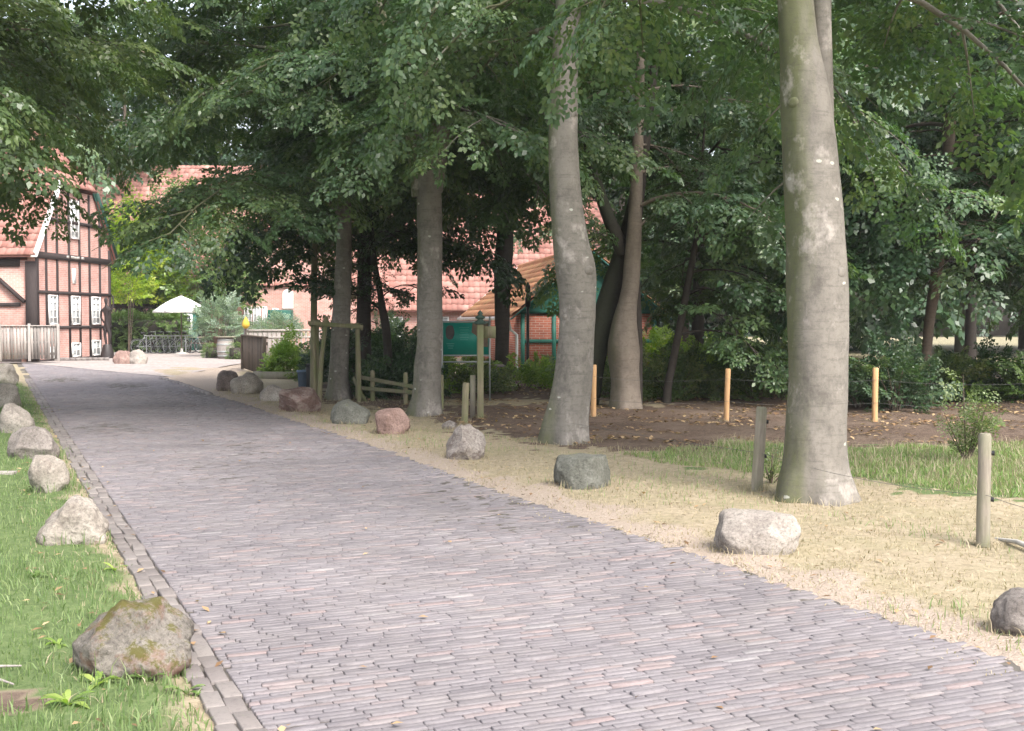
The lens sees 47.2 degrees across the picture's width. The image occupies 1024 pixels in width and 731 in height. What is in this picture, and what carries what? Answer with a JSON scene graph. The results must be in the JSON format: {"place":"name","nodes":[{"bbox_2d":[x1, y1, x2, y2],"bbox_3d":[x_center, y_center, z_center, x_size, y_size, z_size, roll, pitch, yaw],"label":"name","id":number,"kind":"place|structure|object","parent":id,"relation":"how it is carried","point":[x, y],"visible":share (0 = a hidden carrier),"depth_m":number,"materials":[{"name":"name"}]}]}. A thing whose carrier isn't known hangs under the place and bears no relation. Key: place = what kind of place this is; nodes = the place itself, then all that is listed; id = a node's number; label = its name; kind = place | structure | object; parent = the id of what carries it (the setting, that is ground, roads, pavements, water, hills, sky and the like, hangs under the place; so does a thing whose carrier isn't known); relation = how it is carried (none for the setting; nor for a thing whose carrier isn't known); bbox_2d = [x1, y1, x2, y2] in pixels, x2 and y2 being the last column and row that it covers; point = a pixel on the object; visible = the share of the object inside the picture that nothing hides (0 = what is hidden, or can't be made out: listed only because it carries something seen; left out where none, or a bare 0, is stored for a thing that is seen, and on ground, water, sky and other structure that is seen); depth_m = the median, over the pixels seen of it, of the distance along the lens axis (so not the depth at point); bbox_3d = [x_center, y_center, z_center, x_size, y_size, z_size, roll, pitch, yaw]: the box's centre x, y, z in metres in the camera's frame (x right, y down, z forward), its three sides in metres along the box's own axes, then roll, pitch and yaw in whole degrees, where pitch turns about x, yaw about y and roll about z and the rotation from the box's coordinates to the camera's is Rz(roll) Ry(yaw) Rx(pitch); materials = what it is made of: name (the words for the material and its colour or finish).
{"place":"outdoors","nodes":[
{"label":"outdoors","id":0,"kind":"place"},
{"bbox_2d":[0,386,225,730],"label":"grass","id":1,"kind":"structure","parent":0,"point":[165,681],"depth_m":6.20,"materials":[{"name":"green plant"}]},
{"bbox_2d":[0,350,240,376],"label":"courtyard","id":2,"kind":"structure","parent":0,"point":[164,360],"depth_m":43.44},
{"bbox_2d":[0,324,59,360],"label":"plank fence","id":3,"kind":"object","parent":2,"relation":"on","point":[29,353],"visible":1,"depth_m":43.63,"materials":[{"name":"grey wood"}]},
{"bbox_2d":[0,128,117,361],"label":"half timbered house","id":4,"kind":"structure","parent":2,"relation":"on","point":[45,279],"depth_m":47.14,"materials":[{"name":"pink brick"}]},
{"bbox_2d":[48,295,57,324],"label":"window","id":5,"kind":"structure","parent":4,"relation":"in","point":[52,299],"depth_m":46.19,"materials":[{"name":"white paint"}]},
{"bbox_2d":[111,243,159,351],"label":"tree","id":6,"kind":"object","parent":2,"relation":"on","point":[142,292],"visible":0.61,"depth_m":56.84,"materials":[{"name":"green plant"}]},
{"bbox_2d":[103,182,196,319],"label":"lime shrub","id":7,"kind":"object","parent":2,"relation":"on","point":[161,279],"visible":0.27,"depth_m":62.09,"materials":[{"name":"green plant"}]},
{"bbox_2d":[153,295,200,353],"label":"parasol","id":8,"kind":"object","parent":2,"relation":"on","point":[181,304],"visible":0.73,"depth_m":55.16,"materials":[{"name":"white fabric"}]},
{"bbox_2d":[215,336,235,358],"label":"planter","id":9,"kind":"object","parent":2,"relation":"on","point":[223,343],"visible":0.78,"depth_m":48.70,"materials":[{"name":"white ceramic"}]},
{"bbox_2d":[0,336,1023,730],"bbox_3d":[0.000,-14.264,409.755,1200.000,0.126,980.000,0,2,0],"label":"ground","id":10,"kind":"structure","parent":0,"point":[988,574],"depth_m":9.74,"materials":[{"name":"beige sand"}]},
{"bbox_2d":[0,363,18,384],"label":"boulder","id":11,"kind":"object","parent":10,"relation":"on","point":[8,374],"visible":0.66,"depth_m":28.76,"materials":[{"name":"stone"}]},
{"bbox_2d":[0,383,21,406],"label":"boulder","id":12,"kind":"object","parent":10,"relation":"on","point":[9,393],"visible":0.7,"depth_m":21.60,"materials":[{"name":"beige stone"}]},
{"bbox_2d":[0,403,34,432],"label":"boulder","id":13,"kind":"object","parent":10,"relation":"on","point":[14,417],"visible":0.62,"depth_m":16.64,"materials":[{"name":"beige stone"}]},
{"bbox_2d":[7,426,59,458],"bbox_3d":[-5.563,0.962,13.643,0.559,0.516,0.448,0,2,0],"label":"boulder","id":14,"kind":"object","parent":10,"relation":"on","point":[30,440],"visible":0.69,"depth_m":13.49,"materials":[{"name":"grey stone"}]},
{"bbox_2d":[28,454,69,492],"bbox_3d":[-4.416,1.083,11.193,0.376,0.473,0.339,0,2,0],"label":"boulder","id":15,"kind":"object","parent":10,"relation":"on","point":[50,469],"visible":0.81,"depth_m":11.07,"materials":[{"name":"stone"}]},
{"bbox_2d":[1,0,123,243],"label":"broadleaf tree","id":16,"kind":"object","parent":10,"relation":"on","point":[106,182],"visible":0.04,"depth_m":69.37,"materials":[{"name":"green plant"}]},
{"bbox_2d":[38,689,93,708],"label":"dock weed","id":17,"kind":"object","parent":10,"relation":"on","point":[57,697],"visible":0.98,"depth_m":4.88,"materials":[{"name":"green plant"}]},
{"bbox_2d":[36,495,108,545],"bbox_3d":[-3.197,1.179,8.560,0.502,0.464,0.352,0,2,0],"label":"boulder","id":18,"kind":"object","parent":10,"relation":"on","point":[74,516],"visible":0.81,"depth_m":8.43,"materials":[{"name":"stone"}]},
{"bbox_2d":[0,382,188,683],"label":"grass tufts","id":19,"kind":"object","parent":10,"relation":"on","point":[68,486],"visible":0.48,"depth_m":8.39,"materials":[{"name":"green plant"}]},
{"bbox_2d":[100,295,113,357],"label":"sculpture","id":20,"kind":"object","parent":10,"relation":"on","point":[107,350],"visible":0.99,"depth_m":49.38,"materials":[{"name":"grey metal"}]},
{"bbox_2d":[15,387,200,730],"bbox_3d":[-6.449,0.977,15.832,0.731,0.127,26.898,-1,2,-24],"label":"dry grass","id":21,"kind":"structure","parent":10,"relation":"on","point":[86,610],"depth_m":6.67,"materials":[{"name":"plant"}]},
{"bbox_2d":[0,0,221,247],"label":"oak tree","id":22,"kind":"object","parent":10,"relation":"on","point":[19,147],"visible":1,"depth_m":17.45,"materials":[{"name":"green plant"}]},
{"bbox_2d":[72,596,193,679],"bbox_3d":[-1.750,1.297,5.447,0.522,0.428,0.444,0,2,0],"label":"boulder","id":23,"kind":"object","parent":10,"relation":"on","point":[148,635],"visible":0.84,"depth_m":5.32,"materials":[{"name":"stone"}]},
{"bbox_2d":[54,357,212,394],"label":"kerb stones","id":24,"kind":"object","parent":10,"relation":"on","point":[163,378],"visible":0.5,"depth_m":46.31,"materials":[{"name":"stone"}]},
{"bbox_2d":[67,83,210,217],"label":"broadleaf tree","id":25,"kind":"object","parent":10,"relation":"on","point":[124,110],"visible":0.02,"depth_m":73.79,"materials":[{"name":"green plant"}]},
{"bbox_2d":[25,378,267,730],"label":"kerb strip","id":26,"kind":"object","parent":10,"relation":"on","point":[228,711],"visible":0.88,"depth_m":7.02,"materials":[{"name":"stone"}]},
{"bbox_2d":[111,308,192,351],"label":"hedge","id":27,"kind":"object","parent":10,"relation":"on","point":[142,323],"visible":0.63,"depth_m":59.19,"materials":[{"name":"green plant"}]},
{"bbox_2d":[123,168,269,348],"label":"broadleaf tree","id":28,"kind":"object","parent":10,"relation":"on","point":[198,231],"visible":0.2,"depth_m":62.81,"materials":[{"name":"green plant"}]},
{"bbox_2d":[183,289,257,341],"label":"silver shrub","id":29,"kind":"object","parent":10,"relation":"on","point":[219,306],"visible":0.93,"depth_m":51.63,"materials":[{"name":"green plant"}]},
{"bbox_2d":[120,0,327,165],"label":"broadleaf tree","id":30,"kind":"object","parent":10,"relation":"on","point":[239,15],"visible":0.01,"depth_m":86.60,"materials":[{"name":"green plant"}]},
{"bbox_2d":[216,370,237,390],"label":"boulder","id":31,"kind":"object","parent":10,"relation":"on","point":[225,378],"visible":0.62,"depth_m":26.75,"materials":[{"name":"grey stone"}]},
{"bbox_2d":[230,372,263,393],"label":"boulder","id":32,"kind":"object","parent":10,"relation":"on","point":[251,382],"visible":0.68,"depth_m":25.06,"materials":[{"name":"stone"}]},
{"bbox_2d":[241,334,267,371],"bbox_3d":[-7.903,-0.328,35.845,0.155,1.180,5.748,-1,2,-19],"label":"board fence","id":33,"kind":"object","parent":10,"relation":"on","point":[253,349],"visible":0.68,"depth_m":36.03,"materials":[{"name":"brown wood"}]},
{"bbox_2d":[243,309,308,341],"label":"lavender shrub","id":34,"kind":"object","parent":10,"relation":"on","point":[296,324],"visible":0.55,"depth_m":40.81,"materials":[{"name":"green plant"}]},
{"bbox_2d":[93,165,460,348],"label":"farmhouse","id":35,"kind":"object","parent":10,"relation":"on","point":[283,300],"visible":0.04,"depth_m":67.06,"materials":[{"name":"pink brick"}]},
{"bbox_2d":[257,323,307,371],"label":"bright shrub","id":36,"kind":"object","parent":10,"relation":"on","point":[282,352],"visible":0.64,"depth_m":32.33,"materials":[{"name":"green plant"}]},
{"bbox_2d":[244,327,321,365],"bbox_3d":[-7.641,-0.594,39.875,2.963,1.400,0.130,-1,2,-27],"label":"railing","id":37,"kind":"object","parent":10,"relation":"on","point":[267,333],"visible":0.29,"depth_m":39.59,"materials":[{"name":"white wood"}]},
{"bbox_2d":[0,0,599,400],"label":"beech tree","id":38,"kind":"object","parent":10,"relation":"on","point":[194,51],"visible":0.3,"depth_m":21.31,"materials":[{"name":"green plant"}]},
{"bbox_2d":[279,387,321,411],"bbox_3d":[-3.786,0.682,20.849,0.755,0.597,0.566,0,2,0],"label":"boulder","id":39,"kind":"object","parent":10,"relation":"on","point":[304,399],"visible":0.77,"depth_m":20.71,"materials":[{"name":"stone"}]},
{"bbox_2d":[216,0,388,165],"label":"broadleaf tree","id":40,"kind":"object","parent":10,"relation":"on","point":[224,159],"visible":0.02,"depth_m":79.13,"materials":[{"name":"green plant"}]},
{"bbox_2d":[310,232,317,387],"bbox_3d":[-4.403,-1.108,26.005,0.206,3.703,0.159,0,2,0],"label":"pole","id":41,"kind":"object","parent":10,"relation":"on","point":[314,269],"visible":0.27,"depth_m":25.93,"materials":[{"name":"brown wood"}]},
{"bbox_2d":[308,316,362,401],"bbox_3d":[-3.480,-0.087,23.296,1.065,1.782,1.045,0,2,-6],"label":"tree guard","id":42,"kind":"object","parent":10,"relation":"on","point":[317,367],"visible":0.88,"depth_m":22.87,"materials":[{"name":"brown wood"}]},
{"bbox_2d":[296,313,383,383],"bbox_3d":[-4.151,-0.307,30.106,2.802,2.074,2.465,0,2,0],"label":"bush","id":43,"kind":"object","parent":10,"relation":"on","point":[325,367],"visible":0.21,"depth_m":29.76,"materials":[{"name":"green plant"}]},
{"bbox_2d":[330,399,369,423],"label":"boulder","id":44,"kind":"object","parent":10,"relation":"on","point":[349,411],"visible":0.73,"depth_m":18.00,"materials":[{"name":"grey stone"}]},
{"bbox_2d":[199,0,532,380],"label":"ivy tree","id":45,"kind":"object","parent":10,"relation":"on","point":[363,314],"visible":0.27,"depth_m":25.41,"materials":[{"name":"green plant"}]},
{"bbox_2d":[274,192,466,372],"bbox_3d":[-3.006,-1.795,25.515,4.044,5.202,3.849,0,2,0],"label":"sapling","id":46,"kind":"object","parent":10,"relation":"on","point":[316,283],"visible":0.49,"depth_m":24.80,"materials":[{"name":"green plant"}]},
{"bbox_2d":[349,354,410,396],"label":"bush","id":47,"kind":"object","parent":10,"relation":"on","point":[371,365],"visible":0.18,"depth_m":24.38,"materials":[{"name":"green plant"}]},
{"bbox_2d":[350,310,416,368],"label":"bush","id":48,"kind":"object","parent":10,"relation":"on","point":[397,322],"visible":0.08,"depth_m":32.81,"materials":[{"name":"green plant"}]},
{"bbox_2d":[375,408,409,434],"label":"boulder","id":49,"kind":"object","parent":10,"relation":"on","point":[393,420],"visible":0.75,"depth_m":16.37,"materials":[{"name":"pink stone"}]},
{"bbox_2d":[352,370,443,408],"bbox_3d":[-2.224,0.504,22.377,0.202,0.760,2.958,-2,3,-39],"label":"rail fence","id":50,"kind":"object","parent":10,"relation":"on","point":[404,391],"visible":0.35,"depth_m":22.50,"materials":[{"name":"brown wood"}]},
{"bbox_2d":[351,347,451,400],"bbox_3d":[-2.233,0.275,23.978,2.140,1.311,1.934,-1,2,-21],"label":"bush","id":51,"kind":"object","parent":10,"relation":"on","point":[396,368],"visible":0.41,"depth_m":23.85,"materials":[{"name":"green plant"}]},
{"bbox_2d":[351,323,452,382],"bbox_3d":[-2.474,-0.120,29.158,2.515,1.911,2.583,2,3,36],"label":"bush","id":52,"kind":"object","parent":10,"relation":"on","point":[398,347],"visible":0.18,"depth_m":28.76,"materials":[{"name":"green plant"}]},
{"bbox_2d":[131,0,683,416],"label":"beech tree","id":53,"kind":"object","parent":10,"relation":"on","point":[428,191],"visible":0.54,"depth_m":18.64,"materials":[{"name":"green plant"}]},
{"bbox_2d":[441,316,490,400],"bbox_3d":[-0.938,-0.134,23.850,1.005,1.740,0.035,0,2,-1],"label":"notice board","id":54,"kind":"object","parent":10,"relation":"on","point":[459,338],"visible":0.91,"depth_m":23.82,"materials":[{"name":"metal"}]},
{"bbox_2d":[446,424,485,459],"bbox_3d":[-0.541,0.957,13.718,0.473,0.552,0.402,0,2,0],"label":"boulder","id":55,"kind":"object","parent":10,"relation":"on","point":[466,441],"visible":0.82,"depth_m":13.62,"materials":[{"name":"stone"}]},
{"bbox_2d":[443,356,505,393],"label":"bush","id":56,"kind":"object","parent":10,"relation":"on","point":[452,368],"visible":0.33,"depth_m":26.11,"materials":[{"name":"green plant"}]},
{"bbox_2d":[444,358,517,393],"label":"bush","id":57,"kind":"object","parent":10,"relation":"on","point":[509,376],"visible":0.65,"depth_m":25.86,"materials":[{"name":"green plant"}]},
{"bbox_2d":[353,194,610,357],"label":"barn","id":58,"kind":"structure","parent":10,"relation":"on","point":[474,290],"depth_m":51.80,"materials":[{"name":"pink brick"}]},
{"bbox_2d":[470,310,495,417],"bbox_3d":[-0.479,-0.001,19.396,0.425,1.840,0.234,0,2,-6],"label":"lantern post","id":59,"kind":"object","parent":10,"relation":"on","point":[483,331],"visible":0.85,"depth_m":19.36,"materials":[{"name":"brown wood"}]},
{"bbox_2d":[18,396,1022,730],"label":"fallen leaves","id":60,"kind":"object","parent":10,"relation":"on","point":[280,728],"visible":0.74,"depth_m":6.80,"materials":[{"name":"brown plant"}]},
{"bbox_2d":[492,351,555,390],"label":"bush","id":61,"kind":"object","parent":10,"relation":"on","point":[529,379],"visible":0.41,"depth_m":27.20,"materials":[{"name":"green plant"}]},
{"bbox_2d":[382,3,673,386],"bbox_3d":[-0.153,-5.375,27.967,8.519,12.200,7.444,0,2,0],"label":"young tree","id":62,"kind":"object","parent":10,"relation":"on","point":[502,318],"visible":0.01,"depth_m":27.83,"materials":[{"name":"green plant"}]},
{"bbox_2d":[457,244,671,369],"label":"outbuilding","id":63,"kind":"structure","parent":10,"relation":"on","point":[543,334],"depth_m":36.27,"materials":[{"name":"red brick"}]},
{"bbox_2d":[553,453,610,489],"bbox_3d":[0.676,1.069,11.172,0.557,0.439,0.445,0,2,0],"label":"boulder","id":64,"kind":"object","parent":10,"relation":"on","point":[581,471],"visible":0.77,"depth_m":11.02,"materials":[{"name":"grey stone"}]},
{"bbox_2d":[374,0,862,408],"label":"multi stemmed tree","id":65,"kind":"object","parent":10,"relation":"on","point":[618,330],"visible":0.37,"depth_m":21.35,"materials":[{"name":"green plant"}]},
{"bbox_2d":[513,4,749,303],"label":"lime tree","id":66,"kind":"object","parent":10,"relation":"on","point":[549,234],"visible":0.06,"depth_m":41.71,"materials":[{"name":"green plant"}]},
{"bbox_2d":[600,356,677,397],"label":"bush","id":67,"kind":"object","parent":10,"relation":"on","point":[607,386],"visible":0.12,"depth_m":24.82,"materials":[{"name":"green plant"}]},
{"bbox_2d":[606,325,683,374],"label":"bush","id":68,"kind":"object","parent":10,"relation":"on","point":[661,339],"visible":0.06,"depth_m":33.78,"materials":[{"name":"green plant"}]},
{"bbox_2d":[292,403,1023,654],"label":"green tufts","id":69,"kind":"object","parent":10,"relation":"on","point":[929,607],"visible":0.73,"depth_m":10.62,"materials":[{"name":"green plant"}]},
{"bbox_2d":[545,5,778,345],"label":"broadleaf tree","id":70,"kind":"object","parent":10,"relation":"on","point":[616,200],"visible":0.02,"depth_m":61.77,"materials":[{"name":"green plant"}]},
{"bbox_2d":[323,0,1022,444],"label":"beech tree","id":71,"kind":"object","parent":10,"relation":"on","point":[571,390],"visible":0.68,"depth_m":15.08,"materials":[{"name":"green plant"}]},
{"bbox_2d":[609,336,736,401],"bbox_3d":[3.237,0.251,23.892,2.418,1.706,2.504,2,3,45],"label":"bush","id":72,"kind":"object","parent":10,"relation":"on","point":[684,376],"visible":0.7,"depth_m":23.69,"materials":[{"name":"green plant"}]},
{"bbox_2d":[324,388,1023,445],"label":"woodland litter","id":73,"kind":"object","parent":10,"relation":"on","point":[699,416],"visible":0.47,"depth_m":19.00,"materials":[{"name":"brown plant"}]},
{"bbox_2d":[523,0,851,351],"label":"lime tree","id":74,"kind":"object","parent":10,"relation":"on","point":[698,322],"visible":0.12,"depth_m":28.89,"materials":[{"name":"green plant"}]},
{"bbox_2d":[644,326,755,395],"bbox_3d":[4.225,0.001,25.984,2.259,1.818,2.593,-1,2,-15],"label":"bush","id":75,"kind":"object","parent":10,"relation":"on","point":[710,358],"visible":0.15,"depth_m":25.85,"materials":[{"name":"green plant"}]},
{"bbox_2d":[617,90,788,402],"bbox_3d":[3.921,-2.189,22.605,3.803,6.208,4.429,0,2,-11],"label":"hazel tree","id":76,"kind":"object","parent":10,"relation":"on","point":[684,305],"visible":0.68,"depth_m":22.25,"materials":[{"name":"green plant"}]},
{"bbox_2d":[696,342,788,400],"bbox_3d":[5.021,0.255,23.958,2.310,1.505,2.434,-2,3,-36],"label":"bush","id":77,"kind":"object","parent":10,"relation":"on","point":[740,384],"visible":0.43,"depth_m":23.62,"materials":[{"name":"green plant"}]},
{"bbox_2d":[714,508,800,554],"bbox_3d":[1.708,1.208,8.184,0.584,0.388,0.438,0,2,0],"label":"boulder","id":78,"kind":"object","parent":10,"relation":"on","point":[764,532],"visible":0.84,"depth_m":8.03,"materials":[{"name":"beige stone"}]},
{"bbox_2d":[751,406,768,491],"bbox_3d":[2.334,0.887,11.062,0.133,0.998,0.116,3,1,-14],"label":"fence post","id":79,"kind":"object","parent":10,"relation":"on","point":[761,421],"visible":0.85,"depth_m":11.02,"materials":[{"name":"grey wood"}]},
{"bbox_2d":[514,0,1023,506],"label":"beech tree","id":80,"kind":"object","parent":10,"relation":"on","point":[814,260],"visible":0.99,"depth_m":11.29,"materials":[{"name":"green plant"}]},
{"bbox_2d":[599,4,996,354],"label":"broadleaf tree","id":81,"kind":"object","parent":10,"relation":"on","point":[873,320],"visible":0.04,"depth_m":46.36,"materials":[{"name":"green plant"}]},
{"bbox_2d":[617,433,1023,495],"bbox_3d":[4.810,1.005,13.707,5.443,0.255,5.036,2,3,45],"label":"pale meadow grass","id":82,"kind":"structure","parent":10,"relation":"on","point":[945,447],"depth_m":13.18,"materials":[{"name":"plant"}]},
{"bbox_2d":[640,0,1023,331],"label":"lime tree","id":83,"kind":"object","parent":10,"relation":"on","point":[670,252],"visible":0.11,"depth_m":25.19,"materials":[{"name":"green plant"}]},
{"bbox_2d":[659,279,1018,336],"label":"hedgerow","id":84,"kind":"object","parent":10,"relation":"on","point":[1003,327],"depth_m":115.62,"materials":[{"name":"green plant"}]},
{"bbox_2d":[705,0,999,323],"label":"lime tree","id":85,"kind":"object","parent":10,"relation":"on","point":[712,317],"visible":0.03,"depth_m":33.36,"materials":[{"name":"green plant"}]},
{"bbox_2d":[872,368,878,421],"bbox_3d":[5.682,0.555,18.332,0.096,1.039,0.089,0,2,0],"label":"fence post","id":86,"kind":"object","parent":10,"relation":"on","point":[875,374],"visible":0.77,"depth_m":18.29,"materials":[{"name":"beige wood"}]},
{"bbox_2d":[732,0,1023,401],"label":"maple tree","id":87,"kind":"object","parent":10,"relation":"on","point":[873,252],"visible":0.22,"depth_m":21.69,"materials":[{"name":"green plant"}]},
{"bbox_2d":[848,345,913,406],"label":"bush","id":88,"kind":"object","parent":10,"relation":"on","point":[856,399],"visible":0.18,"depth_m":21.30,"materials":[{"name":"green plant"}]},
{"bbox_2d":[774,0,1023,333],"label":"lime tree","id":89,"kind":"object","parent":10,"relation":"on","point":[970,241],"visible":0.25,"depth_m":21.21,"materials":[{"name":"green plant"}]},
{"bbox_2d":[848,325,964,413],"bbox_3d":[6.917,0.190,20.860,2.208,1.810,1.777,1,2,14],"label":"bush","id":90,"kind":"object","parent":10,"relation":"on","point":[900,369],"visible":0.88,"depth_m":20.68,"materials":[{"name":"green plant"}]},
{"bbox_2d":[839,1,1023,359],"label":"lime tree","id":91,"kind":"object","parent":10,"relation":"on","point":[970,333],"visible":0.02,"depth_m":31.79,"materials":[{"name":"green plant"}]},
{"bbox_2d":[849,4,1023,353],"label":"broadleaf tree","id":92,"kind":"object","parent":10,"relation":"on","point":[958,347],"depth_m":59.72,"materials":[{"name":"green plant"}]},
{"bbox_2d":[881,344,1018,402],"bbox_3d":[8.658,0.314,23.904,3.023,1.663,2.744,-1,3,-33],"label":"bush","id":93,"kind":"object","parent":10,"relation":"on","point":[968,360],"visible":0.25,"depth_m":23.30,"materials":[{"name":"green plant"}]},
{"bbox_2d":[935,367,1008,460],"bbox_3d":[5.197,0.585,13.303,0.790,1.118,0.808,2,3,38],"label":"sapling","id":94,"kind":"object","parent":10,"relation":"on","point":[978,425],"visible":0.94,"depth_m":13.27,"materials":[{"name":"green plant"}]},
{"bbox_2d":[930,334,1023,401],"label":"bush","id":95,"kind":"object","parent":10,"relation":"on","point":[983,355],"visible":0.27,"depth_m":23.73,"materials":[{"name":"green plant"}]},
{"bbox_2d":[976,433,994,547],"bbox_3d":[3.400,0.994,8.419,0.113,1.016,0.096,0,2,12],"label":"fence post","id":96,"kind":"object","parent":10,"relation":"on","point":[984,500],"visible":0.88,"depth_m":8.38,"materials":[{"name":"brown wood"}]},
{"bbox_2d":[957,350,1023,402],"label":"bush","id":97,"kind":"object","parent":10,"relation":"on","point":[1004,373],"visible":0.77,"depth_m":22.80,"materials":[{"name":"green plant"}]},
{"bbox_2d":[990,587,1023,636],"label":"boulder","id":98,"kind":"object","parent":10,"relation":"on","point":[1007,613],"visible":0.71,"depth_m":6.00,"materials":[{"name":"grey stone"}]},
{"bbox_2d":[17,363,1023,730],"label":"road","id":99,"kind":"structure","parent":0,"point":[291,585],"depth_m":6.56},
{"bbox_2d":[214,383,1023,654],"bbox_3d":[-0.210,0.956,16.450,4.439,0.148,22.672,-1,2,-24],"label":"straw grass","id":100,"kind":"structure","parent":0,"point":[752,569],"depth_m":9.64,"materials":[{"name":"beige plant"}]},
{"bbox_2d":[619,438,1023,497],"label":"meadow grass","id":101,"kind":"structure","parent":0,"point":[917,482],"depth_m":13.13,"materials":[{"name":"green plant"}]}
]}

